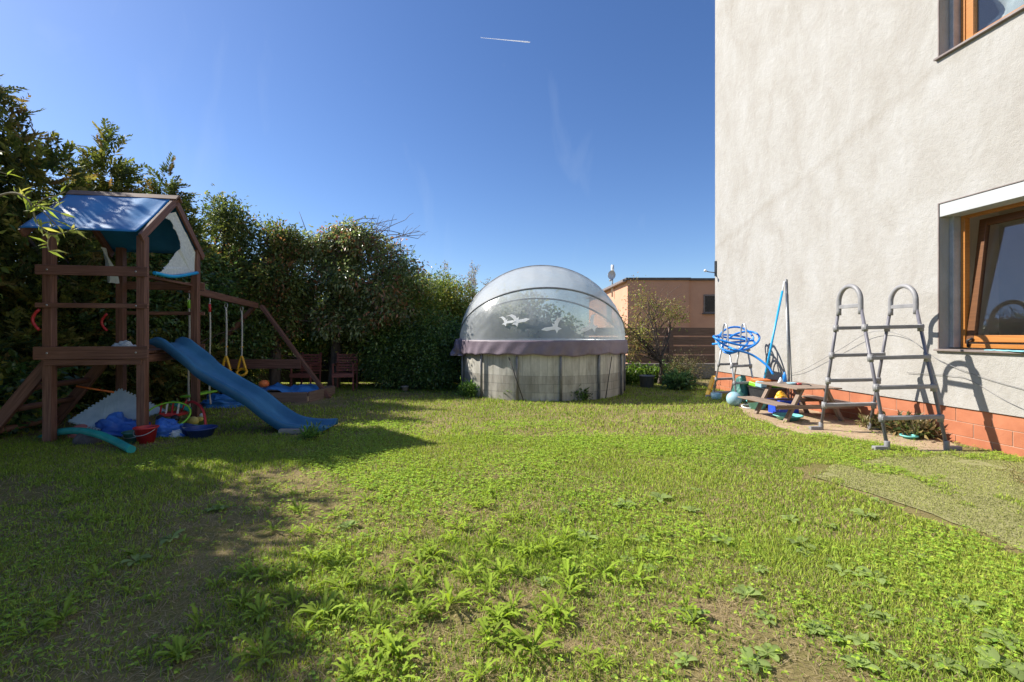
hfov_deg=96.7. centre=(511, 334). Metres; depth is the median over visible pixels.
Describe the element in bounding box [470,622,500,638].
dandelion
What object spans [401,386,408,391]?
flower pot
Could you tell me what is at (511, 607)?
dandelion
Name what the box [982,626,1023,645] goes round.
plantain
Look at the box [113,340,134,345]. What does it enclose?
rag
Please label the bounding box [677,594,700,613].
dandelion
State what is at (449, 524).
dandelion
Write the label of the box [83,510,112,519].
dandelion
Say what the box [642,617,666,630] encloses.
dandelion
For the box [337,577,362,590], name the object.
dandelion
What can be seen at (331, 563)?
dandelion
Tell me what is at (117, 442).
foam roll
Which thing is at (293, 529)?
dandelion
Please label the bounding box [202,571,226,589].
dandelion
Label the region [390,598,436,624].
dandelion
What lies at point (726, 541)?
plantain
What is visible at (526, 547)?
dandelion
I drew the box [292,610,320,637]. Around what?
dandelion
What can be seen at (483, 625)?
dandelion
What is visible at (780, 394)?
yellow toy
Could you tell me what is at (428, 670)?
dandelion
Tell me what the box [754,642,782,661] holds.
plantain
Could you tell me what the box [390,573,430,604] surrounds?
dandelion
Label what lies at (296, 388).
blue tarp
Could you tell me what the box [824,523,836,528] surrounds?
plantain
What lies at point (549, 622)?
dandelion
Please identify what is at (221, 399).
blue tarp
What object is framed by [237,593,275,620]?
dandelion
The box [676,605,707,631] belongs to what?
dandelion
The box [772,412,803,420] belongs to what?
teal basin
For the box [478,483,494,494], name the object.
dandelion
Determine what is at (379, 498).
dandelion
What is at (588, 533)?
plantain
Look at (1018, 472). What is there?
weed tuft
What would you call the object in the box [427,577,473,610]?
dandelion
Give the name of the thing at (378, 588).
dandelion
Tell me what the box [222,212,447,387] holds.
plum tree
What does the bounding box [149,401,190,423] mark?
toy hoop
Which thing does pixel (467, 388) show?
weed tuft
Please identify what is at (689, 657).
plantain
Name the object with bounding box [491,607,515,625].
dandelion
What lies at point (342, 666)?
dandelion
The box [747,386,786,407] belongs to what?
toy crate
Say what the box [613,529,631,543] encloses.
dandelion
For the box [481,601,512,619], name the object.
dandelion
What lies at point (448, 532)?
dandelion
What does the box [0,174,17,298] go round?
garden tree
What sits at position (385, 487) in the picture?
dandelion
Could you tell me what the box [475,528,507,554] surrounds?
dandelion
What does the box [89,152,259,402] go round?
conifer
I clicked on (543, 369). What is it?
round pool
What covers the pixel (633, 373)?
nettle patch
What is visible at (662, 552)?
dandelion
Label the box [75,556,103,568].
dandelion
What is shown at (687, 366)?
weedy shrub
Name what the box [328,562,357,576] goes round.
dandelion
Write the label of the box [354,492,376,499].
dandelion
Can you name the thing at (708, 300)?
window
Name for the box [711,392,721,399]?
blue pot
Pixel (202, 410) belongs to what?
toy arch
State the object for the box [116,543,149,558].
dandelion
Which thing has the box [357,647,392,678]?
dandelion
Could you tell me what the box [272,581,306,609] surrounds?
dandelion
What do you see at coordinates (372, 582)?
dandelion
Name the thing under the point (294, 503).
dandelion
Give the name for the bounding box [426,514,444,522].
dandelion
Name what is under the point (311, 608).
dandelion
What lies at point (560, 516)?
dandelion
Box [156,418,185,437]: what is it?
blue sheet
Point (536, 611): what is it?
dandelion
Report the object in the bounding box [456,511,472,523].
dandelion
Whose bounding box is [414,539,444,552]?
dandelion
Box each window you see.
[702,295,714,313]
[933,0,1023,60]
[933,179,1023,353]
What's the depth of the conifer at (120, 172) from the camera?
8.41 m
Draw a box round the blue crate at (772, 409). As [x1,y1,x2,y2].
[768,400,799,413]
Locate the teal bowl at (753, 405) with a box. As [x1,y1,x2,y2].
[746,400,766,409]
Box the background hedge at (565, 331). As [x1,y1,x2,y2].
[261,260,584,370]
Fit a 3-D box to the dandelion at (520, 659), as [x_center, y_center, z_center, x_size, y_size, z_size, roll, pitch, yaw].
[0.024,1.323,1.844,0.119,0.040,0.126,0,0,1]
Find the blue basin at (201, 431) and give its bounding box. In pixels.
[183,424,217,438]
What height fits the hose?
0.932 m
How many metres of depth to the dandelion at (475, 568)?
2.54 m
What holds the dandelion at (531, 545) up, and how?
on the lawn at (206, 562)
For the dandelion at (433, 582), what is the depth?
2.44 m
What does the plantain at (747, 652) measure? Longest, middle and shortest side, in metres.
0.133 x 0.117 x 0.025 m
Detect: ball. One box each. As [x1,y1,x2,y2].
[187,416,198,423]
[258,380,268,386]
[726,392,741,405]
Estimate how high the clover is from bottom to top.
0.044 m
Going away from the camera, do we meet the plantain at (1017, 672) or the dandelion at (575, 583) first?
the plantain at (1017, 672)
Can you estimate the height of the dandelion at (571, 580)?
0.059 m
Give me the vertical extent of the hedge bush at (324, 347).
2.958 m
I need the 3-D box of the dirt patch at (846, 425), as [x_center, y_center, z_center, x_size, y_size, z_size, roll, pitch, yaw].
[4.845,1.345,7.882,1.969,0.001,5.442,0,0,0]
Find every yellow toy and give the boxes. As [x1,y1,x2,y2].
[705,376,715,394]
[774,390,787,397]
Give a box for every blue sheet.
[94,411,152,437]
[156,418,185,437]
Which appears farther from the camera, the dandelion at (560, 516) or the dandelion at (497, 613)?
the dandelion at (560, 516)
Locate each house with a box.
[589,278,714,355]
[715,0,1023,456]
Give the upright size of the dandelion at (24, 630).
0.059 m
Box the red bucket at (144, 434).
[132,425,159,443]
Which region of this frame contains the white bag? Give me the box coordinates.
[167,430,182,437]
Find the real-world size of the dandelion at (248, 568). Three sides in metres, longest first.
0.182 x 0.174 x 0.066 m
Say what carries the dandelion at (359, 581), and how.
on the lawn at (206, 562)
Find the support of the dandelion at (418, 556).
on the lawn at (206, 562)
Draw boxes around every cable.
[791,331,1021,388]
[906,372,1022,408]
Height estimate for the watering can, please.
0.507 m
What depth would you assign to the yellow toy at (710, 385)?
9.97 m
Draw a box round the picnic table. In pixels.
[738,381,854,421]
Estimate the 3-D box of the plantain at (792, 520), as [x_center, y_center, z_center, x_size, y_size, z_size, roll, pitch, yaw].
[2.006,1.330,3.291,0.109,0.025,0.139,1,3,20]
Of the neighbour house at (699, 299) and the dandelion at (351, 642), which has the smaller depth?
the dandelion at (351, 642)
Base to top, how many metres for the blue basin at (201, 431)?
0.130 m
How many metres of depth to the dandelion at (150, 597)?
2.30 m
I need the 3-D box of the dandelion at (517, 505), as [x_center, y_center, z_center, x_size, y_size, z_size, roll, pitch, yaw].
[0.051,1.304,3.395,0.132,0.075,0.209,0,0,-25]
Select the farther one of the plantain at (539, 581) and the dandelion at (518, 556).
the dandelion at (518, 556)
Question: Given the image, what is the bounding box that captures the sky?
[0,0,714,336]
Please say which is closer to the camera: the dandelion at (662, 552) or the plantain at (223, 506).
the dandelion at (662, 552)
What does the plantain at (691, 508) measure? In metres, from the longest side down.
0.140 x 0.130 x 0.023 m
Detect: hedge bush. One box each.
[205,295,396,385]
[334,265,457,388]
[414,264,535,338]
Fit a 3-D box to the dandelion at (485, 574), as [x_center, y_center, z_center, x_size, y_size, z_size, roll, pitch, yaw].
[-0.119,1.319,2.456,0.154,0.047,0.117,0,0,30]
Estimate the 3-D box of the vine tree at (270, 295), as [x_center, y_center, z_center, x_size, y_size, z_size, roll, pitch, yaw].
[-5.760,-0.755,11.074,2.175,4.226,2.329,0,0,0]
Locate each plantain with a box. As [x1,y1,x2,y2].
[120,553,150,565]
[157,529,184,544]
[204,504,229,511]
[337,520,359,529]
[535,576,550,585]
[576,529,597,539]
[616,498,635,508]
[620,555,634,563]
[635,534,648,542]
[643,563,657,571]
[649,491,671,502]
[674,652,697,665]
[677,606,709,621]
[681,505,700,512]
[710,534,733,544]
[732,584,761,598]
[737,646,771,673]
[753,564,768,572]
[753,609,775,624]
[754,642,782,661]
[781,514,798,522]
[785,536,816,549]
[796,547,813,556]
[802,619,831,633]
[820,630,847,641]
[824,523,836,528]
[826,564,858,575]
[839,652,880,670]
[845,632,879,651]
[849,508,876,517]
[852,581,868,587]
[855,566,887,584]
[859,603,882,616]
[873,612,897,625]
[886,650,920,670]
[923,617,939,626]
[927,653,966,674]
[946,594,987,613]
[972,644,1023,680]
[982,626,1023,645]
[982,633,1023,651]
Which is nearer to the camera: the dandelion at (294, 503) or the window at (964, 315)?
the dandelion at (294, 503)
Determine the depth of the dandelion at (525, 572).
2.53 m
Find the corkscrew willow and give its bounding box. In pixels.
[0,151,86,257]
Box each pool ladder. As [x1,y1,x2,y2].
[705,323,752,400]
[809,284,961,450]
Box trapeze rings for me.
[222,303,247,376]
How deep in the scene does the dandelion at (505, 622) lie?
2.11 m
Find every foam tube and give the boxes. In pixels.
[152,271,198,277]
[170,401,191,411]
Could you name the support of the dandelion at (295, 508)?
on the lawn at (206, 562)
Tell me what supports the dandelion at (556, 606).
on the lawn at (206, 562)
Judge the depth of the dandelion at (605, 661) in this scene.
1.85 m
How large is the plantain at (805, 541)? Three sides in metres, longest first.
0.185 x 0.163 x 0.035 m
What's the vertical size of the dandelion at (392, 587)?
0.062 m
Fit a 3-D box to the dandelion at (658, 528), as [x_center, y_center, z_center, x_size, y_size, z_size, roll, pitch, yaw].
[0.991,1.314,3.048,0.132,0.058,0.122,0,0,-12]
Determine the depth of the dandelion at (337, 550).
2.69 m
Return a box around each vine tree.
[193,183,278,388]
[221,211,319,385]
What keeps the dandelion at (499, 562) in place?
on the lawn at (206, 562)
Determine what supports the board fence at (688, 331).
on the lawn at (206, 562)
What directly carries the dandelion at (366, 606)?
on the lawn at (206, 562)
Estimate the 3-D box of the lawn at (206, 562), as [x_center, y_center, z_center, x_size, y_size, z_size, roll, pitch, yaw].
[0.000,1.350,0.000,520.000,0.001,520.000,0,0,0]
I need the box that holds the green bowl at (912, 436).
[899,433,918,438]
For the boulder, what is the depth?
5.52 m
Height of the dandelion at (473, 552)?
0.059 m
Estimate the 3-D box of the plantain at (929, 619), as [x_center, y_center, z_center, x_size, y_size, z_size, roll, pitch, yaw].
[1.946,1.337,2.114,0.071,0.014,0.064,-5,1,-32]
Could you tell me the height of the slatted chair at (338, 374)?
0.903 m
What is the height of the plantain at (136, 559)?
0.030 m
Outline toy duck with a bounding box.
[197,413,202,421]
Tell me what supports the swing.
hanging from the play tower
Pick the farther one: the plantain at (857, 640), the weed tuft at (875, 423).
the weed tuft at (875, 423)
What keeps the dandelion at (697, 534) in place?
on the lawn at (206, 562)
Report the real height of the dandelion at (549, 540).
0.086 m
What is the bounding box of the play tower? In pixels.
[0,190,337,442]
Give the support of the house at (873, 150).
on the lawn at (206, 562)
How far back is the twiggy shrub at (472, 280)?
13.45 m
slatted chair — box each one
[289,352,321,385]
[332,352,357,390]
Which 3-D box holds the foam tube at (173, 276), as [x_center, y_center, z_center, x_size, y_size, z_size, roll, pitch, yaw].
[-4.817,-0.883,6.569,0.060,0.201,1.126,0,0,-10]
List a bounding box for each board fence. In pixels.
[253,341,459,383]
[584,327,714,377]
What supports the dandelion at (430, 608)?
on the lawn at (206, 562)
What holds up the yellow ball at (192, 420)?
on the lawn at (206, 562)
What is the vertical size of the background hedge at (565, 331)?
4.146 m
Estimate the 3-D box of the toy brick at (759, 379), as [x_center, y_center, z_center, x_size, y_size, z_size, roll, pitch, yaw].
[4.730,0.880,8.650,0.300,0.080,0.202,0,0,-17]
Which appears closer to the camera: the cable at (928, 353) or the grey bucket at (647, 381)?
the cable at (928, 353)
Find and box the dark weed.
[660,367,705,389]
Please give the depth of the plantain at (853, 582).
2.43 m
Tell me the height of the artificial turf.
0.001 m
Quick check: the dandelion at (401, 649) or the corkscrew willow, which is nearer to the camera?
the dandelion at (401, 649)
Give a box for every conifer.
[0,74,154,412]
[9,118,218,409]
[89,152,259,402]
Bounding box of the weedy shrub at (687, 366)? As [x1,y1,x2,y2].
[657,345,714,384]
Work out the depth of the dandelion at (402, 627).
2.08 m
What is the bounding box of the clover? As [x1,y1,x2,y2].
[0,419,1023,681]
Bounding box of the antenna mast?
[608,265,615,296]
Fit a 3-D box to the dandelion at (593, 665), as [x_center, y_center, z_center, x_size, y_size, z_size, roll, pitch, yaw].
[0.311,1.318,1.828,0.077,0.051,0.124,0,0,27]
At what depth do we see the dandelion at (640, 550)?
2.74 m
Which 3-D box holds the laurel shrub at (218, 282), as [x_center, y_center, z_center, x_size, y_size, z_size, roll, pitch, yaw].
[-6.999,-0.378,9.158,2.668,3.589,4.581,0,0,44]
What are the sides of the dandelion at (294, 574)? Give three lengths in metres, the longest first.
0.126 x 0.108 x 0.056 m
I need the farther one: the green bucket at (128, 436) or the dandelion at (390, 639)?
the green bucket at (128, 436)
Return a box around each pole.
[763,281,784,378]
[785,279,789,397]
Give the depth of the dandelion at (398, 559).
2.66 m
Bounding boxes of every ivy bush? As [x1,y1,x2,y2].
[0,288,90,437]
[343,300,461,390]
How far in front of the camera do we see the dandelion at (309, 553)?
2.74 m
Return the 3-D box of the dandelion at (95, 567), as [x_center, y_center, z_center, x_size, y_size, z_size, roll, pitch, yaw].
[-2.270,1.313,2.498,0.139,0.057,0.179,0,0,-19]
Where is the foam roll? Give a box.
[37,427,135,452]
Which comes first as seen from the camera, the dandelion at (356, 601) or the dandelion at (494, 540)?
the dandelion at (356, 601)
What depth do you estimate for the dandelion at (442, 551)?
2.73 m
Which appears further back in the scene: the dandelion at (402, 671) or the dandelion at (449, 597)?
the dandelion at (449, 597)
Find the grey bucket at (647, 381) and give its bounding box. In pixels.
[639,375,654,387]
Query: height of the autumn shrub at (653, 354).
3.066 m
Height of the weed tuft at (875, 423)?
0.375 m
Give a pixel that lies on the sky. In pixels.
(586, 147)
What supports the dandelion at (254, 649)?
on the lawn at (206, 562)
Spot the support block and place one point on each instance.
(291, 431)
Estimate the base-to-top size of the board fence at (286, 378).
1.200 m
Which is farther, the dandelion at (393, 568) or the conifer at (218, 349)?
the conifer at (218, 349)
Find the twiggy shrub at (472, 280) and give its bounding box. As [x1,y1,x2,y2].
[439,260,490,339]
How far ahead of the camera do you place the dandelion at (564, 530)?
2.99 m
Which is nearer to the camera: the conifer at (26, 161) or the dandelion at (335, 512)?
the dandelion at (335, 512)
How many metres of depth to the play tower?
6.19 m
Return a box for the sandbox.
[263,386,334,402]
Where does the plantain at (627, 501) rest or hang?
on the lawn at (206, 562)
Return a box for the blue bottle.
[783,372,786,381]
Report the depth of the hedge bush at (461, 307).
12.78 m
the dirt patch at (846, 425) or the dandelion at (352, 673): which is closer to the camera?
the dandelion at (352, 673)
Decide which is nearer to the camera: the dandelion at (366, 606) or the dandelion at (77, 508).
the dandelion at (366, 606)
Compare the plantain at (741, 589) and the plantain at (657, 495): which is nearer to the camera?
the plantain at (741, 589)
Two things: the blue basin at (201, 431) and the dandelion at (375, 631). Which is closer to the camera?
the dandelion at (375, 631)
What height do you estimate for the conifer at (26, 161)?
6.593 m
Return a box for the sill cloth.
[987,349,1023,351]
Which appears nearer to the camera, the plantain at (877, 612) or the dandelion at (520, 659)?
the dandelion at (520, 659)
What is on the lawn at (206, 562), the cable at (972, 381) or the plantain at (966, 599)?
the plantain at (966, 599)
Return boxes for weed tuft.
[294,420,325,439]
[454,376,478,397]
[570,383,592,400]
[855,408,902,431]
[885,410,947,441]
[985,461,1023,485]
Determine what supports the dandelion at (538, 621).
on the lawn at (206, 562)
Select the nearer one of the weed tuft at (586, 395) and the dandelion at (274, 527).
the dandelion at (274, 527)
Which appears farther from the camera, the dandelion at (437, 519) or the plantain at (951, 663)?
the dandelion at (437, 519)
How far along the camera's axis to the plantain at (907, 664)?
1.85 m
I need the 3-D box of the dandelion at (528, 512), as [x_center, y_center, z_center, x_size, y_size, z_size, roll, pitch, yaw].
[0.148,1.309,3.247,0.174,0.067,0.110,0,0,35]
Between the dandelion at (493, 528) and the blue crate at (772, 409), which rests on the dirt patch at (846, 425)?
the blue crate at (772, 409)
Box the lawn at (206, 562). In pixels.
[0,378,1023,681]
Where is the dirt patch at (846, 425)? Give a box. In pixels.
[738,404,957,452]
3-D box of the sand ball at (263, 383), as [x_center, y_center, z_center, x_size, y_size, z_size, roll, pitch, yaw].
[-4.960,0.990,9.100,0.200,0.150,0.180,0,0,0]
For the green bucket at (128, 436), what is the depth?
5.59 m
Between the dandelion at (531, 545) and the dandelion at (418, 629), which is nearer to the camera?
the dandelion at (418, 629)
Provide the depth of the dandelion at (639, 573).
2.46 m
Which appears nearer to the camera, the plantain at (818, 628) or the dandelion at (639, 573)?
the plantain at (818, 628)
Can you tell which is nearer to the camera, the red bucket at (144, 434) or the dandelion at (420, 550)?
the dandelion at (420, 550)
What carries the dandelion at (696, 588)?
on the lawn at (206, 562)
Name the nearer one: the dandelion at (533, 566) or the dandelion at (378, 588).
the dandelion at (378, 588)
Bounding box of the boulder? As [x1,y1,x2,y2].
[72,433,102,445]
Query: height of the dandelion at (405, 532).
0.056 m
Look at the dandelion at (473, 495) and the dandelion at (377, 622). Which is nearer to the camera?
the dandelion at (377, 622)
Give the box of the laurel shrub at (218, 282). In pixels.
[14,237,286,403]
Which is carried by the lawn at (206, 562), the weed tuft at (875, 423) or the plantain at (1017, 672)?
the plantain at (1017, 672)
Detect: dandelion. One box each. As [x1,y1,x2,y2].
[0,615,59,640]
[35,595,78,626]
[66,505,89,516]
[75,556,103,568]
[79,562,120,582]
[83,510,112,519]
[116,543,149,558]
[136,585,169,600]
[152,631,214,664]
[154,634,196,662]
[173,534,195,543]
[180,603,223,629]
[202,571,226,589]
[214,500,233,509]
[223,587,258,602]
[224,593,254,608]
[228,627,290,673]
[230,560,268,581]
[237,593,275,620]
[250,562,284,583]
[256,520,283,533]
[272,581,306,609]
[273,585,288,594]
[280,561,301,578]
[281,524,299,534]
[285,500,303,509]
[287,503,310,514]
[292,542,330,560]
[292,590,345,628]
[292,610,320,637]
[296,523,319,535]
[299,600,328,619]
[303,522,334,533]
[305,613,326,630]
[313,604,355,627]
[318,545,352,563]
[318,570,357,592]
[322,504,346,516]
[322,559,349,570]
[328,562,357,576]
[329,590,357,620]
[331,657,368,681]
[334,631,363,653]
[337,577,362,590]
[339,574,371,588]
[339,658,363,681]
[350,624,384,653]
[351,598,366,606]
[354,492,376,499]
[355,598,384,623]
[357,574,380,584]
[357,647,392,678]
[363,559,393,573]
[364,612,393,632]
[368,583,383,591]
[372,493,386,502]
[373,633,413,659]
[374,576,402,594]
[374,629,426,670]
[377,562,408,581]
[378,656,416,681]
[380,485,393,494]
[388,552,412,564]
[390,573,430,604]
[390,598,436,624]
[394,617,416,630]
[395,527,422,538]
[401,623,425,641]
[403,564,437,581]
[404,550,439,571]
[405,595,441,614]
[406,542,437,558]
[412,597,441,620]
[413,565,430,580]
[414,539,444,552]
[415,538,433,546]
[418,544,450,561]
[424,508,442,518]
[425,664,437,673]
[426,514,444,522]
[426,576,439,587]
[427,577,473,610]
[436,559,451,572]
[439,529,459,541]
[444,517,470,529]
[451,556,485,582]
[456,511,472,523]
[456,657,500,681]
[461,545,484,558]
[462,616,517,647]
[465,494,482,504]
[465,588,475,599]
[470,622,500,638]
[471,495,495,508]
[471,595,495,610]
[474,570,507,586]
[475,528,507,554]
[476,572,502,595]
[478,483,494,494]
[481,557,518,577]
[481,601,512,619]
[484,602,522,628]
[486,521,499,530]
[486,608,508,625]
[487,628,533,651]
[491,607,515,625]
[498,599,526,618]
[500,590,525,612]
[501,513,521,520]
[502,624,564,656]
[504,558,536,583]
[506,648,531,671]
[507,524,526,536]
[508,542,521,549]
[509,499,525,515]
[510,549,528,559]
[515,540,533,556]
[517,542,541,553]
[520,544,538,554]
[521,509,539,523]
[526,564,540,574]
[526,611,545,624]
[527,600,561,622]
[533,595,541,604]
[534,535,566,551]
[535,589,577,618]
[540,596,577,632]
[542,612,563,633]
[543,542,575,557]
[548,575,588,596]
[550,558,589,583]
[551,511,566,520]
[552,524,580,542]
[561,577,581,588]
[573,642,599,658]
[575,658,599,674]
[577,536,598,546]
[582,554,622,581]
[593,654,615,670]
[599,653,621,665]
[603,548,616,558]
[611,538,622,546]
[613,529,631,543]
[620,563,658,587]
[630,546,655,559]
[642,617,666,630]
[644,544,673,561]
[647,523,671,535]
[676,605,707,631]
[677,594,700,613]
[687,530,711,543]
[690,584,714,598]
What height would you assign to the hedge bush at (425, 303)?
3.389 m
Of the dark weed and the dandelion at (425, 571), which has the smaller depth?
the dandelion at (425, 571)
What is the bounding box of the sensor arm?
[704,261,716,275]
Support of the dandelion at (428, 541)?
on the lawn at (206, 562)
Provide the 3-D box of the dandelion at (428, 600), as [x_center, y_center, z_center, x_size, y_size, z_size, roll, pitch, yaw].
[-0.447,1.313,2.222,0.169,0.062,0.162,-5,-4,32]
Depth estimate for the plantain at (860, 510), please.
3.37 m
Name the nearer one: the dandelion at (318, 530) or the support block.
the dandelion at (318, 530)
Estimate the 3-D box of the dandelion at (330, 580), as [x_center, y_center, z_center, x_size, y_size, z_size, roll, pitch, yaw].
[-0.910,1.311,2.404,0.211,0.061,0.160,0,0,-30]
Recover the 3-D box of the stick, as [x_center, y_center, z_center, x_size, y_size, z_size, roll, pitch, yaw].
[-5.790,0.774,6.360,0.500,0.134,0.025,0,0,-14]
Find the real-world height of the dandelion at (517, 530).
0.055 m
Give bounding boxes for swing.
[180,293,216,406]
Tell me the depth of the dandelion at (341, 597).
2.19 m
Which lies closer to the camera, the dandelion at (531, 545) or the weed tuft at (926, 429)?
the dandelion at (531, 545)
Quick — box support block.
[278,428,304,434]
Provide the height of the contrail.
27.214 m
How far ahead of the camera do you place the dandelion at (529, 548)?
2.80 m
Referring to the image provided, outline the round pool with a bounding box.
[449,265,628,401]
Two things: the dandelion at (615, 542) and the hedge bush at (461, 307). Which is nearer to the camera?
the dandelion at (615, 542)
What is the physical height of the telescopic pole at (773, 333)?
2.336 m
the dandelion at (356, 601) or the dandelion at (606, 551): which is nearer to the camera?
the dandelion at (356, 601)
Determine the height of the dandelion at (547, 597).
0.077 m
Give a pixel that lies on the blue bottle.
(784, 377)
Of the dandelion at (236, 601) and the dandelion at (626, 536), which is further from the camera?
the dandelion at (626, 536)
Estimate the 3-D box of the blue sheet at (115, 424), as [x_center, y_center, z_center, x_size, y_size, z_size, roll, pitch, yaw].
[-5.210,1.184,6.034,0.801,0.324,0.513,0,0,0]
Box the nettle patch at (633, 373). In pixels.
[626,359,702,384]
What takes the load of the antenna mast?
on the neighbour house at (699, 299)
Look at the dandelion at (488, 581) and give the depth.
2.39 m
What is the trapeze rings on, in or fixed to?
hanging from the play tower
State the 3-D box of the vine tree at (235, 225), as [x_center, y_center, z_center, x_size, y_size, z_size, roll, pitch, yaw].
[-6.895,-1.086,10.777,2.910,4.974,2.492,0,0,35]
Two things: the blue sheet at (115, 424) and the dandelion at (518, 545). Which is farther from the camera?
the blue sheet at (115, 424)
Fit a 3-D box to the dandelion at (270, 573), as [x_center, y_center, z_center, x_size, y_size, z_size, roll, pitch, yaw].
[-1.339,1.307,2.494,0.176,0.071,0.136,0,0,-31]
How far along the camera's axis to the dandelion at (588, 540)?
2.92 m
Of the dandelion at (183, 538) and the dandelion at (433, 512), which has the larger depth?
the dandelion at (433, 512)
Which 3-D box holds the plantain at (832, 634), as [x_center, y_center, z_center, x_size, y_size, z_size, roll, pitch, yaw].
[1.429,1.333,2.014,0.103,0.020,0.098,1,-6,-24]
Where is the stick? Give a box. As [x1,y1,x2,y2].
[76,385,113,392]
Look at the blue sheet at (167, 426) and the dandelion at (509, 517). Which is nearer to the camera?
the dandelion at (509, 517)
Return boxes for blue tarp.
[200,393,243,407]
[219,382,318,392]
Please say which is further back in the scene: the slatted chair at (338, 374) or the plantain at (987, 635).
the slatted chair at (338, 374)
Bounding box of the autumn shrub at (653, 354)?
[618,272,690,384]
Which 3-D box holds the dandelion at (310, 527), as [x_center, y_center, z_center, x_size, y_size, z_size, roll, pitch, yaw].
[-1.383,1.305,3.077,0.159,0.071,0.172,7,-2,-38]
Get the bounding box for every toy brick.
[751,378,770,381]
[755,381,766,387]
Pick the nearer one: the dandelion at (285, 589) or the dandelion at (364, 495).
the dandelion at (285, 589)
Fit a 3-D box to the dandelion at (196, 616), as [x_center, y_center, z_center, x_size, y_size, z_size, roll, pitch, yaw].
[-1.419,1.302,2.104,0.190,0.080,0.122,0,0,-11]
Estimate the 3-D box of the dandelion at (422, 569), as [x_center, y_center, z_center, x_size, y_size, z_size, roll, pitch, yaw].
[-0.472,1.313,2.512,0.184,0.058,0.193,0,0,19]
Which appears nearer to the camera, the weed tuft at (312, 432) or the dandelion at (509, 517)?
the dandelion at (509, 517)
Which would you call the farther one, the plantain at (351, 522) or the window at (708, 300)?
the window at (708, 300)
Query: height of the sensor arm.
0.370 m
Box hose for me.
[712,326,773,374]
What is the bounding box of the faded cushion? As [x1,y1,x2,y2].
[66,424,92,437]
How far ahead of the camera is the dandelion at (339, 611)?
2.13 m
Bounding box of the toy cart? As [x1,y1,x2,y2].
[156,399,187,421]
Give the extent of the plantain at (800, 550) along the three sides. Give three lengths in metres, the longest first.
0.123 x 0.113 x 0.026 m
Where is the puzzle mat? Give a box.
[68,388,164,430]
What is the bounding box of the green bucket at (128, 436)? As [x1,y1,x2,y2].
[121,430,136,443]
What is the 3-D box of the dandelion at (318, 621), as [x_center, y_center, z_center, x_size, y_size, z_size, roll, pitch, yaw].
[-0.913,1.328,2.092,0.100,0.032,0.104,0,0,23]
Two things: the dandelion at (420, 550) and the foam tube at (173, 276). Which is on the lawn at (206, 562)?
the dandelion at (420, 550)
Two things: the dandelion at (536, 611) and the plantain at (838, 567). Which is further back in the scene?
the plantain at (838, 567)
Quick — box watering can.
[731,377,749,403]
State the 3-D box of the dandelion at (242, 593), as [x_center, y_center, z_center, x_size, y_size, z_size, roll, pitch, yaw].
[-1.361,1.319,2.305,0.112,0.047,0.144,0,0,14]
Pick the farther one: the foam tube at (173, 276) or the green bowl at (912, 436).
the foam tube at (173, 276)
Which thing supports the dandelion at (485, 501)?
on the lawn at (206, 562)
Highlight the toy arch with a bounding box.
[179,401,206,424]
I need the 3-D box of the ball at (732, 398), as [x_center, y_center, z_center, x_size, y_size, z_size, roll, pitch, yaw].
[4.170,1.215,8.550,0.270,0.270,0.270,0,0,0]
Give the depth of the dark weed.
10.94 m
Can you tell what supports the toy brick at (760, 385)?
on the toy crate at (756, 391)
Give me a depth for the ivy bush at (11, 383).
6.38 m
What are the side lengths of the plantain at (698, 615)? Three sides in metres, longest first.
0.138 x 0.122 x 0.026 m
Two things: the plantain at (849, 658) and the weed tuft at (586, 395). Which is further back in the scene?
the weed tuft at (586, 395)
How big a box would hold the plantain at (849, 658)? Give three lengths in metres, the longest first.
0.133 x 0.107 x 0.021 m
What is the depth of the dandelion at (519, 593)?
2.27 m
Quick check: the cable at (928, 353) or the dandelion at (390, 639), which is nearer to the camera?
the dandelion at (390, 639)
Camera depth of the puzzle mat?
6.24 m
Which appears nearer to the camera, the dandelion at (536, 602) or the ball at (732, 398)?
the dandelion at (536, 602)
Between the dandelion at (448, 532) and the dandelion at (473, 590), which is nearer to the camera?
the dandelion at (473, 590)
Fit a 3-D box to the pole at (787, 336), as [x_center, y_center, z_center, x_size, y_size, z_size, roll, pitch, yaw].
[5.210,0.150,8.607,0.030,2.402,0.175,0,0,11]
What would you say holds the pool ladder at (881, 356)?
on the dirt patch at (846, 425)
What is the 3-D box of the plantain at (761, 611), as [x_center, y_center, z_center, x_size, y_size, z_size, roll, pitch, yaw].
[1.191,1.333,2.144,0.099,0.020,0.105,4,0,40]
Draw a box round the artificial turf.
[813,450,1023,551]
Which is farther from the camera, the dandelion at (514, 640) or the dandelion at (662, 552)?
the dandelion at (662, 552)
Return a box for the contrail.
[487,38,529,42]
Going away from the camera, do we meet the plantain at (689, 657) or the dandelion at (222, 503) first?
the plantain at (689, 657)
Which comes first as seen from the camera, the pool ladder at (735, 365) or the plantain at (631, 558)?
the plantain at (631, 558)
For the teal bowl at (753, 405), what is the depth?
8.10 m

